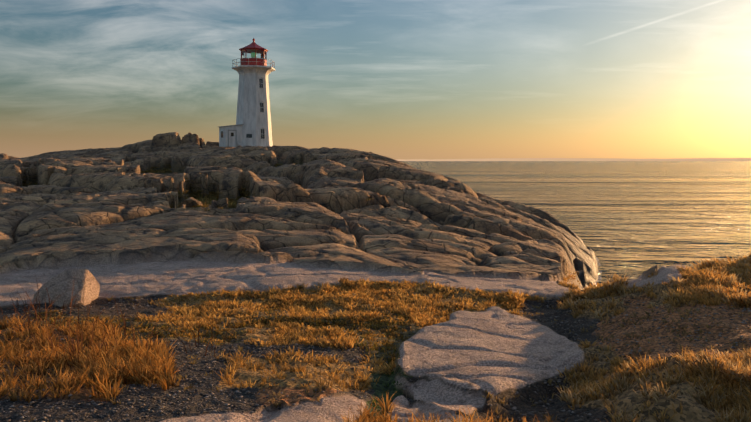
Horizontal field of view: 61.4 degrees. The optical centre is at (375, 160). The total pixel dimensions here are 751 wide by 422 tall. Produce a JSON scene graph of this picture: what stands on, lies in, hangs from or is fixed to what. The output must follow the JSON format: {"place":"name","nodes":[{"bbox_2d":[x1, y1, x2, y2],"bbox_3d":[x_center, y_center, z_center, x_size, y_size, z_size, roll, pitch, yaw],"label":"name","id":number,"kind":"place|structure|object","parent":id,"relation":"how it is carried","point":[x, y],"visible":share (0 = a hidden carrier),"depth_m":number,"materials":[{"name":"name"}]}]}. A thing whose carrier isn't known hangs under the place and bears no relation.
{"place":"outdoors","nodes":[
{"label":"outdoors","id":0,"kind":"place"},
{"bbox_2d":[0,132,750,421],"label":"rocky ground","id":1,"kind":"structure","parent":0,"point":[113,223],"depth_m":15.76,"materials":[{"name":"grey stone"}]},
{"bbox_2d":[33,268,99,307],"bbox_3d":[-6.190,2.619,12.566,1.222,0.922,1.083,0,0,-16],"label":"slab boulder","id":2,"kind":"object","parent":1,"relation":"on","point":[59,284],"visible":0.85,"depth_m":12.33,"materials":[{"name":"grey stone"}]},
{"bbox_2d":[179,197,201,206],"bbox_3d":[-9.696,2.254,33.042,0.920,0.693,0.990,0,0,31],"label":"perched boulder","id":3,"kind":"object","parent":1,"relation":"on","point":[190,202],"visible":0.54,"depth_m":32.79,"materials":[{"name":"grey stone"}]},
{"bbox_2d":[219,39,274,146],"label":"lighthouse","id":4,"kind":"object","parent":1,"relation":"on","point":[252,127],"visible":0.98,"depth_m":84.41,"materials":[{"name":"white paint"}]},
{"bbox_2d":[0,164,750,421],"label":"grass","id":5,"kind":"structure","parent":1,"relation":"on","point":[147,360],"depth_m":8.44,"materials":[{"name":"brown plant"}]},
{"bbox_2d":[0,286,750,421],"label":"ground pebbles","id":6,"kind":"object","parent":1,"relation":"on","point":[92,410],"visible":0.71,"depth_m":6.68,"materials":[{"name":"grey gravel"}]},
{"bbox_2d":[0,0,750,158],"label":"sky","id":7,"kind":"structure","parent":0,"point":[394,79],"materials":[{"name":"blue"}]},
{"bbox_2d":[395,159,427,160],"bbox_3d":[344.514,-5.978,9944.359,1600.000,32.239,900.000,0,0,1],"label":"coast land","id":8,"kind":"structure","parent":0,"point":[409,159],"depth_m":9826.76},
{"bbox_2d":[400,161,750,285],"bbox_3d":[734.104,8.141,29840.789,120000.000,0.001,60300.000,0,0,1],"label":"sea water","id":9,"kind":"structure","parent":0,"point":[632,219],"depth_m":128.42,"materials":[{"name":"grey liquid"}]},
{"bbox_2d":[402,158,750,160],"bbox_3d":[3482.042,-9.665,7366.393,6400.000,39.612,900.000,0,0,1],"label":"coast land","id":10,"kind":"structure","parent":0,"point":[612,159],"depth_m":7174.76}
]}

